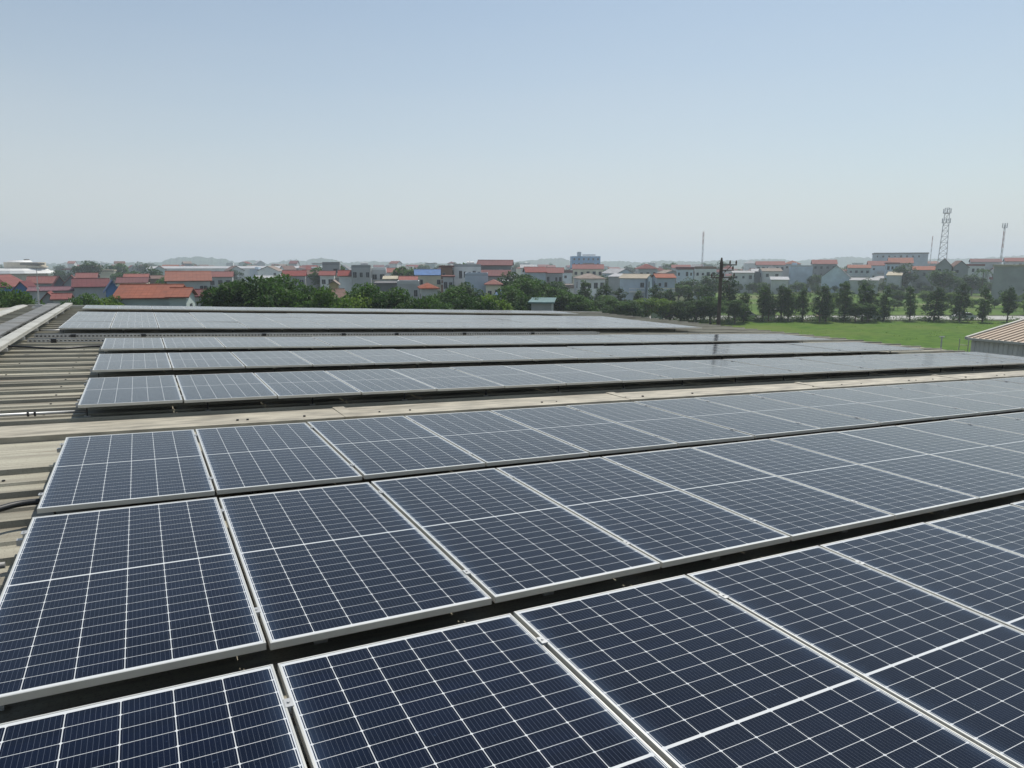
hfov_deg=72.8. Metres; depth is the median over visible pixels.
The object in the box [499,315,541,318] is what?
solar panel
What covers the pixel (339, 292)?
hut
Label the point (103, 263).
house
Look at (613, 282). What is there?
shed
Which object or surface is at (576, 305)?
tree
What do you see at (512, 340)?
solar panel
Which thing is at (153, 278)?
house
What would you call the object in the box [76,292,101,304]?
tree
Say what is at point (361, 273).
building
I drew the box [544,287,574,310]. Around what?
tree
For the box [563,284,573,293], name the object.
shed
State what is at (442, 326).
solar panel
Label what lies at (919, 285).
tree
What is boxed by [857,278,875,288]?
tree
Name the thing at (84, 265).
tree
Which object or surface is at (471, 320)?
solar panel
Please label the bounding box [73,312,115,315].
solar panel
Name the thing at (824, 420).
solar panel
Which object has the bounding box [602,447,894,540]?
solar panel
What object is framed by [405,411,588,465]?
solar panel
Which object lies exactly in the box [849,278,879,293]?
shed
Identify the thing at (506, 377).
solar panel
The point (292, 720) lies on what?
mounting rail
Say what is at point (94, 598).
solar panel
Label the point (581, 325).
solar panel
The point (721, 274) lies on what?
utility pole
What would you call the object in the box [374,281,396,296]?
building
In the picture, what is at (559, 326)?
solar panel
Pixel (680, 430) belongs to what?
solar panel
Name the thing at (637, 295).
tree
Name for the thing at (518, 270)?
house
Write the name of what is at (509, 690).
solar panel
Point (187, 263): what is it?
house
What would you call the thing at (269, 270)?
house
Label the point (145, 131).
sky
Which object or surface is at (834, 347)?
solar panel
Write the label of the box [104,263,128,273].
tree
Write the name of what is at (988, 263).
house
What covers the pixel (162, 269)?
house
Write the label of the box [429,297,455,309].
tree
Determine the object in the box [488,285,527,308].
tree
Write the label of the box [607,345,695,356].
solar panel
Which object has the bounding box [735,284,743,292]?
tree
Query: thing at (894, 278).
shed
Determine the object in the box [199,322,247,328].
solar panel
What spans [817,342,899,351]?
solar panel
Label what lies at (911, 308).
tree
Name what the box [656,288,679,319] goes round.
tree
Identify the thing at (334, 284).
house
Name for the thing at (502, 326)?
solar panel
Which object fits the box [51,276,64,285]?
house
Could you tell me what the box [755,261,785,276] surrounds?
house
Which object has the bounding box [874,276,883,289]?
shed
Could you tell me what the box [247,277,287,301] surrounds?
tree
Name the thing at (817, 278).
tree
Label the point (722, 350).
solar panel
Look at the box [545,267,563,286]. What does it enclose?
house
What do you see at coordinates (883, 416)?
solar panel
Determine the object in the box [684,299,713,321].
tree
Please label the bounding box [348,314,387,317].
solar panel
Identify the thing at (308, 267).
house
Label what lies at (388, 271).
house
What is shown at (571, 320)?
solar panel
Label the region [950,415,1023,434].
solar panel
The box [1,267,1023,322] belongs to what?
ground
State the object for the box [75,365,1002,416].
mounting rail
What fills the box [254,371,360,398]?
solar panel
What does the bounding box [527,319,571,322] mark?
solar panel
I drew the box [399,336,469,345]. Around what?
solar panel
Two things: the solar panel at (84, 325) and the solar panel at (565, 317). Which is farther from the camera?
the solar panel at (565, 317)
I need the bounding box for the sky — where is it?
[0,0,1023,263]
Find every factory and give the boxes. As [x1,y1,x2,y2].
[146,266,259,281]
[260,266,301,269]
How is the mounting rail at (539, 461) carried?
on the factory building at (40, 380)
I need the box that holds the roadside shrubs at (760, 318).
[654,313,1022,324]
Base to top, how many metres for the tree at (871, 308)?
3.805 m
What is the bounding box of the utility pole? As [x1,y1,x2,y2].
[710,258,736,324]
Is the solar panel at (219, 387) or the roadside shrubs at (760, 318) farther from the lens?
the roadside shrubs at (760, 318)
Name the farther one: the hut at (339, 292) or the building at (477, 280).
the building at (477, 280)
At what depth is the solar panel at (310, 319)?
24.29 m
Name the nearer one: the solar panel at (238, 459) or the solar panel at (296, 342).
the solar panel at (238, 459)
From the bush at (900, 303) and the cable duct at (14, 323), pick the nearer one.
the cable duct at (14, 323)
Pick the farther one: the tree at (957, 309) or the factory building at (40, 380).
the tree at (957, 309)
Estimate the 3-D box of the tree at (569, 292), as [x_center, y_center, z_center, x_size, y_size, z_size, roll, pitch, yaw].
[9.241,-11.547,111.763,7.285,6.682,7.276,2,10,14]
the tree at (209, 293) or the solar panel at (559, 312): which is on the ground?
the tree at (209, 293)
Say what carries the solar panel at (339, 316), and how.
on the mounting rail
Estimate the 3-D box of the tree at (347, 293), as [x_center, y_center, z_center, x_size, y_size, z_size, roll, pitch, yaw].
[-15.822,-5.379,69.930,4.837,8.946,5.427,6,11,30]
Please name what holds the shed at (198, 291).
on the ground
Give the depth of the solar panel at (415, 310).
32.57 m
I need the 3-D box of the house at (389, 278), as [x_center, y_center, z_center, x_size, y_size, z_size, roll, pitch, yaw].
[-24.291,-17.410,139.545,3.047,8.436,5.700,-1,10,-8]
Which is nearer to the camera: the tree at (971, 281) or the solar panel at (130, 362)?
the solar panel at (130, 362)
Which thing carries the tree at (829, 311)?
on the rice field at (904, 333)
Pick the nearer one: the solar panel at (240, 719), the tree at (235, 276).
the solar panel at (240, 719)
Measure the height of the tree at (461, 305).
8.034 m
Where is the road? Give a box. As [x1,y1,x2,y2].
[650,316,1023,319]
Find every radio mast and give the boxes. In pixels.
[701,231,703,265]
[1000,223,1007,263]
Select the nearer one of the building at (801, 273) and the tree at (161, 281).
the tree at (161, 281)
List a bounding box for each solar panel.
[0,497,265,705]
[0,664,306,767]
[37,429,214,513]
[59,321,111,328]
[67,316,113,321]
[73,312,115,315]
[77,375,182,407]
[82,305,118,309]
[92,353,171,371]
[101,338,164,349]
[110,321,158,328]
[113,316,155,320]
[115,312,153,315]
[118,305,151,309]
[151,306,184,309]
[154,312,192,316]
[155,316,197,321]
[157,322,204,328]
[162,337,224,349]
[167,352,244,369]
[175,373,276,402]
[182,306,216,309]
[189,312,228,316]
[194,317,237,321]
[195,423,361,494]
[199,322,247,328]
[213,307,246,310]
[215,337,280,348]
[219,482,491,649]
[224,313,262,316]
[231,317,274,321]
[231,351,311,367]
[239,322,289,328]
[241,307,276,310]
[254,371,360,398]
[256,313,297,317]
[265,337,332,347]
[266,317,309,321]
[268,307,304,310]
[278,322,328,328]
[278,613,671,767]
[287,313,329,317]
[290,350,373,365]
[298,308,331,311]
[299,317,344,321]
[307,416,484,478]
[312,336,380,346]
[313,322,365,328]
[320,314,359,317]
[323,308,358,311]
[325,369,435,394]
[334,318,376,321]
[344,349,430,364]
[346,308,383,311]
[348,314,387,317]
[348,322,401,328]
[356,336,426,346]
[364,318,406,321]
[371,468,659,602]
[374,314,415,317]
[375,309,408,312]
[381,322,435,328]
[390,367,503,390]
[393,318,440,322]
[396,309,431,312]
[396,349,483,362]
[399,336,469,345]
[400,314,441,317]
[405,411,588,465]
[417,323,467,328]
[418,309,454,312]
[421,318,469,322]
[431,315,466,317]
[438,309,476,312]
[439,336,509,344]
[444,348,531,361]
[446,323,498,328]
[447,318,496,322]
[449,365,565,387]
[455,315,496,318]
[463,310,496,312]
[476,323,527,328]
[477,335,547,344]
[478,315,520,318]
[479,319,521,322]
[483,310,519,313]
[488,347,576,360]
[490,406,677,455]
[496,457,789,567]
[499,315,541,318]
[501,310,539,313]
[502,319,547,322]
[503,323,555,328]
[507,364,621,384]
[514,335,582,343]
[514,575,1015,767]
[519,310,558,313]
[520,315,563,318]
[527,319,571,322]
[529,347,619,358]
[532,323,582,328]
[543,311,577,313]
[543,335,616,343]
[549,316,582,318]
[550,319,593,322]
[555,323,608,328]
[556,363,672,382]
[566,402,753,445]
[567,316,603,318]
[567,346,658,357]
[572,319,615,322]
[576,335,648,342]
[578,323,632,327]
[586,316,629,319]
[592,319,637,322]
[602,323,656,327]
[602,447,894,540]
[604,362,719,379]
[607,334,679,342]
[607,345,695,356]
[613,319,656,322]
[624,323,679,327]
[634,398,821,437]
[638,345,730,355]
[640,335,708,342]
[646,323,701,327]
[648,360,763,377]
[661,334,735,341]
[676,344,762,354]
[685,360,803,375]
[687,545,1023,767]
[688,334,761,341]
[691,439,978,518]
[696,395,879,430]
[703,344,793,354]
[715,334,786,340]
[723,358,840,373]
[735,343,822,353]
[740,334,809,340]
[749,391,932,424]
[761,357,874,371]
[764,334,832,340]
[767,343,849,352]
[769,432,1023,501]
[786,343,875,351]
[791,356,906,370]
[800,388,979,419]
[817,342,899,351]
[820,522,1023,632]
[826,356,936,368]
[835,342,923,350]
[839,426,1023,476]
[845,386,1021,414]
[852,354,964,367]
[884,354,991,366]
[886,383,1023,409]
[898,420,1023,452]
[910,353,1016,364]
[925,381,1023,398]
[925,504,1023,555]
[932,353,1023,363]
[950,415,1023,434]
[953,352,1023,359]
[960,379,1023,390]
[991,377,1023,383]
[997,412,1023,419]
[1010,501,1023,507]
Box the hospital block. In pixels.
[570,252,599,268]
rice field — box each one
[699,321,1012,351]
[713,293,1023,314]
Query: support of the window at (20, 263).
in the exhibition hall
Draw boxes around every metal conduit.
[0,410,85,416]
[0,562,5,568]
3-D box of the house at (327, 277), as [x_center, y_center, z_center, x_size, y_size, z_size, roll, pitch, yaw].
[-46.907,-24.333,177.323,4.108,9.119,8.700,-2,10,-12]
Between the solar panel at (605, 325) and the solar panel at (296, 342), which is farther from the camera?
the solar panel at (605, 325)
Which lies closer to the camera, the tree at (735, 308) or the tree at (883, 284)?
the tree at (735, 308)
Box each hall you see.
[0,259,53,280]
[821,265,850,292]
[965,318,1023,356]
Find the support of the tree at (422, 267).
on the ground
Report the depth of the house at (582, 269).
247.17 m
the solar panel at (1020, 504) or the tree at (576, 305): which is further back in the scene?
the tree at (576, 305)
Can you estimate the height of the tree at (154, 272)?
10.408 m
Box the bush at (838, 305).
[832,297,843,308]
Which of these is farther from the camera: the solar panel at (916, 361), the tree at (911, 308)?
the tree at (911, 308)
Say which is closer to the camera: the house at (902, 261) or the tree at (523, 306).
the tree at (523, 306)
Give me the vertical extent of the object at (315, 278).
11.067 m
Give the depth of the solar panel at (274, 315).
25.97 m
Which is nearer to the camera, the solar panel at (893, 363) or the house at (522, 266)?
the solar panel at (893, 363)
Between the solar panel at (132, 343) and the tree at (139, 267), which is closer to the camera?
the solar panel at (132, 343)
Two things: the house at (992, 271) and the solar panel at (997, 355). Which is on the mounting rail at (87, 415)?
the solar panel at (997, 355)
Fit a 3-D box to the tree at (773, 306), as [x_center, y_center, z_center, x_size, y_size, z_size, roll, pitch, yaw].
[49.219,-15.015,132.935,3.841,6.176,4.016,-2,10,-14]
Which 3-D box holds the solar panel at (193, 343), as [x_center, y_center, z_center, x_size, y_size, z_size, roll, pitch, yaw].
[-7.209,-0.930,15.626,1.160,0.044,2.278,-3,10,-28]
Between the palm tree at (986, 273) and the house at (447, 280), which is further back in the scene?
the palm tree at (986, 273)
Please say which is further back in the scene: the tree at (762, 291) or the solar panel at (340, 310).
the tree at (762, 291)
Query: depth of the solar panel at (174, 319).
22.00 m
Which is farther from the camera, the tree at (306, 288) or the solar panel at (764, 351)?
the tree at (306, 288)
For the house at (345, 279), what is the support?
on the ground
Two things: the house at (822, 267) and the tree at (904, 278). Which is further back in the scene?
the house at (822, 267)
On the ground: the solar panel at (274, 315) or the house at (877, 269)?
the house at (877, 269)
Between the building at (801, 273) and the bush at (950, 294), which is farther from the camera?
the building at (801, 273)
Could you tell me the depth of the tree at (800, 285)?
248.12 m
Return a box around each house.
[0,274,22,291]
[12,280,35,297]
[26,276,56,285]
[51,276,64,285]
[62,269,74,275]
[62,275,74,285]
[67,261,76,267]
[71,278,109,304]
[74,273,99,277]
[97,262,107,269]
[103,279,117,302]
[113,284,185,305]
[114,261,125,271]
[115,277,149,286]
[123,274,150,283]
[128,265,134,271]
[149,275,164,283]
[154,266,165,274]
[164,271,211,288]
[164,287,198,305]
[181,261,191,265]
[210,271,234,287]
[224,266,244,282]
[238,262,251,265]
[250,267,260,284]
[253,261,264,265]
[257,266,281,276]
[280,266,296,269]
[281,270,306,289]
[289,261,299,265]
[305,265,317,269]
[306,267,320,291]
[318,271,335,288]
[322,262,340,286]
[327,279,340,287]
[337,270,351,294]
[340,265,350,269]
[371,268,386,287]
[373,265,384,267]
[382,276,397,280]
[386,268,401,275]
[389,261,401,267]
[397,280,419,302]
[398,276,417,279]
[414,269,440,291]
[417,283,439,298]
[425,263,436,268]
[439,265,453,292]
[441,275,454,291]
[453,262,480,285]
[476,260,513,278]
[481,270,510,282]
[484,279,502,297]
[515,267,520,276]
[520,265,532,273]
[522,267,546,281]
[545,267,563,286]
[572,264,603,283]
[573,273,606,300]
[602,268,634,292]
[618,273,651,301]
[635,264,657,274]
[651,273,676,299]
[671,265,690,269]
[675,267,694,290]
[693,266,716,298]
[744,260,755,270]
[750,269,759,291]
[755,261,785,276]
[784,260,800,276]
[811,260,837,281]
[846,265,871,283]
[866,261,890,277]
[884,262,899,290]
[887,258,913,271]
[910,266,935,292]
[927,261,938,265]
[933,258,952,292]
[949,261,969,293]
[966,264,984,292]
[969,259,1001,279]
[987,268,993,285]
[1002,258,1023,263]
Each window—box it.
[20,263,44,264]
[199,285,206,288]
[372,274,376,279]
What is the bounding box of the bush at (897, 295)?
[890,290,907,301]
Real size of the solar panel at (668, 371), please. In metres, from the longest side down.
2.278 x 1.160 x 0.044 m
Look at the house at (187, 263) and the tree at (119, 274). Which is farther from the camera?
the house at (187, 263)
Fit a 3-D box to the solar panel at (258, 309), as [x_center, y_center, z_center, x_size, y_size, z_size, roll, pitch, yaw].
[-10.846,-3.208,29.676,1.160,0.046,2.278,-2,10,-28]
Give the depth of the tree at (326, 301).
59.30 m
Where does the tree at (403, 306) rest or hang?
on the ground
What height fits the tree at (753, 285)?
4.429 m
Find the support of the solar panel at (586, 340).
on the mounting rail
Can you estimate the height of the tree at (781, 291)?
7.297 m
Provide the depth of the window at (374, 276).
157.96 m
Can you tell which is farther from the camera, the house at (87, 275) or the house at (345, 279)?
the house at (87, 275)
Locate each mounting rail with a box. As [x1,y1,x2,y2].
[0,508,948,710]
[16,516,225,545]
[54,413,992,514]
[58,328,696,333]
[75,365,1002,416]
[82,309,575,314]
[90,351,890,377]
[99,341,803,352]
[289,714,295,725]
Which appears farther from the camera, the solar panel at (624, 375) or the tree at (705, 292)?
the tree at (705, 292)
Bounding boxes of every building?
[0,304,1023,767]
[96,270,116,280]
[351,263,371,293]
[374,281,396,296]
[465,273,487,300]
[788,263,812,291]
[991,264,1023,300]
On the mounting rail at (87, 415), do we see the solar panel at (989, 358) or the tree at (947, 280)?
the solar panel at (989, 358)
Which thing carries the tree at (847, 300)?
on the ground
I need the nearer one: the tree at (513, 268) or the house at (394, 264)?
the house at (394, 264)
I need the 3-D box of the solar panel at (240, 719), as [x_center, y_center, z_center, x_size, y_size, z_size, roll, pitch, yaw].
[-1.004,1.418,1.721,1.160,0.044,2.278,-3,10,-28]
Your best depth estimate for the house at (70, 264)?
578.10 m
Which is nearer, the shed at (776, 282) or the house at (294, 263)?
the shed at (776, 282)
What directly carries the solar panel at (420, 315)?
on the mounting rail
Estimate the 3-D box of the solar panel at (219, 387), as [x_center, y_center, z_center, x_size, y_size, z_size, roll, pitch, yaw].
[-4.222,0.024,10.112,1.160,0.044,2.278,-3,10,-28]
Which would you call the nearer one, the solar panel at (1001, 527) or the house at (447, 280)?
the solar panel at (1001, 527)
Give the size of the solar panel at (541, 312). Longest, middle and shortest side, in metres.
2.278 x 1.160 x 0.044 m
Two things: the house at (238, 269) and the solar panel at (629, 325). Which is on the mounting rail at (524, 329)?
the solar panel at (629, 325)
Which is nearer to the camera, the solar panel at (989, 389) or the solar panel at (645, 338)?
the solar panel at (989, 389)
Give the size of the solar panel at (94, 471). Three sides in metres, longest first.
2.278 x 1.160 x 0.045 m
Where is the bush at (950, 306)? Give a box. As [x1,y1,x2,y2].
[934,302,951,311]
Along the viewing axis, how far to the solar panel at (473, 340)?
18.63 m
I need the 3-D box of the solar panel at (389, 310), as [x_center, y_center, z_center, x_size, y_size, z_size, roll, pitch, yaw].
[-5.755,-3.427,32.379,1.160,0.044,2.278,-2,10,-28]
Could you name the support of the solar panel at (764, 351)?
on the mounting rail
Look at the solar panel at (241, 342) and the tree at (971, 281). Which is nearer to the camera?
the solar panel at (241, 342)
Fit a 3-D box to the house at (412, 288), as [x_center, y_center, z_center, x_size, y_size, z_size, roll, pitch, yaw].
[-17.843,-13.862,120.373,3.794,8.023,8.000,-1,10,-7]
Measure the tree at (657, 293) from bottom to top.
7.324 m
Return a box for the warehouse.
[872,252,928,265]
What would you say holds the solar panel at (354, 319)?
on the mounting rail
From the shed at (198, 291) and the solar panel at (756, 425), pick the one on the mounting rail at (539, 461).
the solar panel at (756, 425)
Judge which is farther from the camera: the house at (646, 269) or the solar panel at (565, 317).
the house at (646, 269)
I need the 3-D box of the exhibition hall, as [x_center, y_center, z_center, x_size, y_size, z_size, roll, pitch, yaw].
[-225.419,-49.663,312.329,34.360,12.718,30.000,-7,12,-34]
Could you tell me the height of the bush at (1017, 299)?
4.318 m
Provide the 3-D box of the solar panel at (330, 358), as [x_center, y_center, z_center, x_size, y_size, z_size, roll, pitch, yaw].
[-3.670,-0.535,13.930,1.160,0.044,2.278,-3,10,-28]
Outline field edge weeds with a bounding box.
[689,291,1022,339]
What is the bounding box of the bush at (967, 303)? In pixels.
[954,297,973,309]
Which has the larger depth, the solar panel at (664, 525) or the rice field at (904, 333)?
the rice field at (904, 333)
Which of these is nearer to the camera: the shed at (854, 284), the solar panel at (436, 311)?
the solar panel at (436, 311)
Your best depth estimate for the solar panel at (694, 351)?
18.09 m
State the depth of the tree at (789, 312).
132.39 m
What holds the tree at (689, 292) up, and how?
on the ground
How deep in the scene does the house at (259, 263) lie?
590.37 m
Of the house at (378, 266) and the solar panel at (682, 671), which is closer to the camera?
the solar panel at (682, 671)
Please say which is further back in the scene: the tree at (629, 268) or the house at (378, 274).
the tree at (629, 268)
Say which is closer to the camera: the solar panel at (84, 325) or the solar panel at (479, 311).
the solar panel at (84, 325)
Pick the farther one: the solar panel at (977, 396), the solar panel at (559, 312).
the solar panel at (559, 312)
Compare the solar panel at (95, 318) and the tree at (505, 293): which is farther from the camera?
the tree at (505, 293)
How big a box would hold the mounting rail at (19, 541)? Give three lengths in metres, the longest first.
16.236 x 0.180 x 0.081 m
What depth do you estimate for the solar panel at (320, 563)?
4.07 m
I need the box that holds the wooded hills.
[0,256,269,266]
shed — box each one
[26,286,74,303]
[40,291,52,303]
[50,293,72,303]
[195,289,207,305]
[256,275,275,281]
[528,297,556,310]
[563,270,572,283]
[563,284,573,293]
[607,273,621,300]
[657,270,675,282]
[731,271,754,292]
[759,268,782,284]
[770,277,789,293]
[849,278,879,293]
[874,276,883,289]
[885,272,903,292]
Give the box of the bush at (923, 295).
[918,290,936,304]
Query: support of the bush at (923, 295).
on the rice field at (997, 310)
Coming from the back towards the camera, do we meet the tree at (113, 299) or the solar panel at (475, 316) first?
the tree at (113, 299)
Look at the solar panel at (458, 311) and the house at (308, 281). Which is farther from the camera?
the house at (308, 281)
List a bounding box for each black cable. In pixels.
[0,498,40,511]
[8,345,101,349]
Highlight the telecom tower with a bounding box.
[937,208,951,264]
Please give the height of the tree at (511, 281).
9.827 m
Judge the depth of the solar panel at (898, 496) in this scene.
6.35 m
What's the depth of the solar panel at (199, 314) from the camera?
24.67 m
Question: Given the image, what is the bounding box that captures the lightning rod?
[32,268,42,308]
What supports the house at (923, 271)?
on the ground
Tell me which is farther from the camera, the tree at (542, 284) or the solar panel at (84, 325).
the tree at (542, 284)
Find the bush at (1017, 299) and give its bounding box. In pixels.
[999,292,1021,306]
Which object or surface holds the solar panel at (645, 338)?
on the mounting rail at (249, 349)
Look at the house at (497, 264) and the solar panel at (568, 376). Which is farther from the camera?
the house at (497, 264)
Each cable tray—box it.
[27,334,625,342]
[34,332,599,337]
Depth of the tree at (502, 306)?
77.01 m
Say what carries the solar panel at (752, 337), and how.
on the mounting rail at (249, 349)
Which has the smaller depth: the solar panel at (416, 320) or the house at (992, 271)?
the solar panel at (416, 320)
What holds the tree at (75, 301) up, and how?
on the ground
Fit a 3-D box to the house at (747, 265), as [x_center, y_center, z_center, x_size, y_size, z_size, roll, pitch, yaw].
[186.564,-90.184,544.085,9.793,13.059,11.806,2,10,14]
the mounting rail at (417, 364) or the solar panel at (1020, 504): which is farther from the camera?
the mounting rail at (417, 364)
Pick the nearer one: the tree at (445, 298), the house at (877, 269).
the tree at (445, 298)
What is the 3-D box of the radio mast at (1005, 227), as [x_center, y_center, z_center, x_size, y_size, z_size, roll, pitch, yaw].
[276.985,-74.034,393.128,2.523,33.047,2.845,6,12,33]
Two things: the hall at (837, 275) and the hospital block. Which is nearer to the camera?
the hall at (837, 275)
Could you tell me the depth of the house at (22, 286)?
112.86 m
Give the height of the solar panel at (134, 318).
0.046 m
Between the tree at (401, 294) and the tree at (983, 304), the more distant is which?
the tree at (983, 304)
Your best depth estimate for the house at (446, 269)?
138.17 m
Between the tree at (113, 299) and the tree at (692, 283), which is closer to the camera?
the tree at (113, 299)
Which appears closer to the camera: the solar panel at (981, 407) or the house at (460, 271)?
the solar panel at (981, 407)
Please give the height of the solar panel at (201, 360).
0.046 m
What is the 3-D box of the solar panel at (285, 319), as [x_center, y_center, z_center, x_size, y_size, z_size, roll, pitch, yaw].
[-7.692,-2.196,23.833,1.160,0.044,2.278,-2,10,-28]
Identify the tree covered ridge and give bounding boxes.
[269,255,1023,266]
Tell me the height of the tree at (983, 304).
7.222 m
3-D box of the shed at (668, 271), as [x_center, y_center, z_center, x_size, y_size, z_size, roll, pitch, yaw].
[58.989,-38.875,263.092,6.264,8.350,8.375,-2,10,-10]
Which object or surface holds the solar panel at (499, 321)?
on the mounting rail
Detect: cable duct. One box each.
[0,303,59,337]
[0,303,72,351]
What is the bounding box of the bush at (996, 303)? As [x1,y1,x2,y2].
[989,299,1000,307]
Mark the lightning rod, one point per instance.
(38, 304)
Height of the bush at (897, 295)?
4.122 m
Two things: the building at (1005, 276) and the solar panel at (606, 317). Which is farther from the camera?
the building at (1005, 276)
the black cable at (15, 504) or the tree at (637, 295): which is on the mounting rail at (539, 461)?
the black cable at (15, 504)
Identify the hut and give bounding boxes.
[327,288,345,304]
[651,312,661,318]
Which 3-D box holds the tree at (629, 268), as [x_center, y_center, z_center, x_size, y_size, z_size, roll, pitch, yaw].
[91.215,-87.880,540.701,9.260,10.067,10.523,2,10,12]
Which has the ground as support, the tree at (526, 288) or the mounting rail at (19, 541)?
the tree at (526, 288)
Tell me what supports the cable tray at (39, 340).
on the factory building at (40, 380)
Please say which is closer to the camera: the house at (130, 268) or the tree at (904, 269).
the tree at (904, 269)
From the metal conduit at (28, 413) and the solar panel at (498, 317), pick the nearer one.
the metal conduit at (28, 413)
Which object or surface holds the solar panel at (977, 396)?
on the mounting rail
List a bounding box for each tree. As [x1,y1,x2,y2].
[0,282,12,293]
[0,288,44,307]
[0,290,34,307]
[51,270,72,281]
[53,264,66,270]
[60,296,82,304]
[70,260,103,272]
[72,261,105,274]
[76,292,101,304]
[85,295,123,305]
[103,295,124,304]
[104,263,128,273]
[110,273,121,284]
[117,271,138,276]
[132,262,148,272]
[139,266,162,274]
[155,276,166,283]
[196,280,254,305]
[202,274,288,306]
[229,269,243,281]
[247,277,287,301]
[262,273,303,300]
[267,286,319,307]
[285,284,316,300]
[298,285,341,307]
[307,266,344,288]
[310,287,352,307]
[334,293,372,308]
[340,287,369,304]
[351,282,398,308]
[360,291,403,308]
[384,286,414,308]
[389,266,417,280]
[393,297,432,308]
[412,295,439,308]
[417,264,429,268]
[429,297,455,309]
[430,286,466,308]
[440,282,484,297]
[449,293,477,309]
[465,295,498,309]
[481,293,512,309]
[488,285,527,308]
[497,271,536,288]
[502,277,545,302]
[510,294,538,310]
[512,264,519,271]
[529,278,556,299]
[541,281,570,298]
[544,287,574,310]
[559,291,584,307]
[564,295,599,311]
[576,280,593,299]
[581,300,613,312]
[592,283,612,305]
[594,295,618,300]
[600,298,630,315]
[611,287,630,312]
[614,299,643,316]
[623,265,634,271]
[632,297,661,316]
[633,289,641,299]
[648,283,663,303]
[654,298,683,318]
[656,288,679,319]
[662,262,677,269]
[664,300,696,320]
[675,284,690,298]
[678,277,700,291]
[683,286,696,319]
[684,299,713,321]
[685,283,707,299]
[695,283,715,318]
[698,296,727,324]
[699,273,722,293]
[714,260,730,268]
[716,276,739,320]
[722,299,748,323]
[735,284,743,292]
[737,291,752,321]
[744,282,760,293]
[755,282,770,317]
[761,291,780,320]
[773,284,795,318]
[778,287,796,320]
[791,282,805,291]
[795,286,811,320]
[806,274,821,284]
[808,284,833,321]
[810,285,821,291]
[818,289,835,321]
[833,281,855,319]
[845,302,867,321]
[856,281,874,320]
[856,302,879,321]
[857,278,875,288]
[862,290,880,320]
[877,285,897,320]
[878,281,885,292]
[882,283,898,293]
[885,269,909,282]
[892,263,918,292]
[902,286,919,319]
[916,281,928,291]
[921,286,951,320]
[925,269,956,289]
[931,269,957,289]
[948,282,975,321]
[949,276,964,292]
[958,273,987,295]
[974,269,992,296]
[975,285,994,321]
[997,285,1017,321]
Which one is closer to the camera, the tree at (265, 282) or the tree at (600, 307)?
the tree at (265, 282)
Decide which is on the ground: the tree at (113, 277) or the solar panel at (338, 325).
the tree at (113, 277)
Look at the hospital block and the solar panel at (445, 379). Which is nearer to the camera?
the solar panel at (445, 379)
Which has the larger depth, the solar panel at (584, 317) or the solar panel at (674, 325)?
the solar panel at (584, 317)
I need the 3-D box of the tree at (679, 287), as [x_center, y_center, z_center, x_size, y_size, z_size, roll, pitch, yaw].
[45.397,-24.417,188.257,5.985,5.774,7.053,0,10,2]
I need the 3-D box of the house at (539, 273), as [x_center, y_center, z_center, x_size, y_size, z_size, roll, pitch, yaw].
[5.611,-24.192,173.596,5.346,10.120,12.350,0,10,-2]
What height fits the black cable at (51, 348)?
0.132 m
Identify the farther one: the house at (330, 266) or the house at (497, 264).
the house at (330, 266)
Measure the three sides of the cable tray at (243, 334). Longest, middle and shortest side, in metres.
16.900 x 0.310 x 0.135 m
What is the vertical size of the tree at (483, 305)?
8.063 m
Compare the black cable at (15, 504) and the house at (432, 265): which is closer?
the black cable at (15, 504)
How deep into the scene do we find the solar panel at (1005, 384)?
13.67 m
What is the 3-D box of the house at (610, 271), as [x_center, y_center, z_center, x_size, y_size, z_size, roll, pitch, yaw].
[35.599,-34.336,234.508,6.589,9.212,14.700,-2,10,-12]
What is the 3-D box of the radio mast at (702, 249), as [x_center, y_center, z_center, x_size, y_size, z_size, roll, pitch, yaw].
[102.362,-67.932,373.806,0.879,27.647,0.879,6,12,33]
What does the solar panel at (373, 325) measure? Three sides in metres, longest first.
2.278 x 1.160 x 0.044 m
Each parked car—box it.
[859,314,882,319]
[951,312,975,319]
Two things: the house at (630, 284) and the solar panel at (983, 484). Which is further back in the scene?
the house at (630, 284)
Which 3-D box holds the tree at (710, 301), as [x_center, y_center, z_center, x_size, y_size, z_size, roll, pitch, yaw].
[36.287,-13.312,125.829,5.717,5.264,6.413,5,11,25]
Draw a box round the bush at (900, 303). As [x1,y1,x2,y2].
[891,299,904,309]
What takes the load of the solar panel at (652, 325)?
on the mounting rail at (524, 329)
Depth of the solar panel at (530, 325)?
25.34 m
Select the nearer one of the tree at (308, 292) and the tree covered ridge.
the tree at (308, 292)
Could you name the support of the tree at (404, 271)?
on the ground
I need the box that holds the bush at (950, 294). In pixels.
[944,292,963,301]
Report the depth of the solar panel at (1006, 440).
8.64 m
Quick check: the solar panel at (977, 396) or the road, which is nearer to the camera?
the solar panel at (977, 396)
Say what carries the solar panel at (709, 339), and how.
on the mounting rail at (249, 349)
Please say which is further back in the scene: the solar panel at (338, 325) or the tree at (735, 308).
the tree at (735, 308)
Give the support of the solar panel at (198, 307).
on the mounting rail at (297, 311)
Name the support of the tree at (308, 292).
on the ground
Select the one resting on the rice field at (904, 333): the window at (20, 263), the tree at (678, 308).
the tree at (678, 308)
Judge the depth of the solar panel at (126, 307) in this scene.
27.04 m
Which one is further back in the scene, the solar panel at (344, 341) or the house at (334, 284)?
the house at (334, 284)
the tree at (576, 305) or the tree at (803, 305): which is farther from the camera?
the tree at (803, 305)
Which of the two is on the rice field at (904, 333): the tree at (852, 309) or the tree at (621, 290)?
the tree at (852, 309)

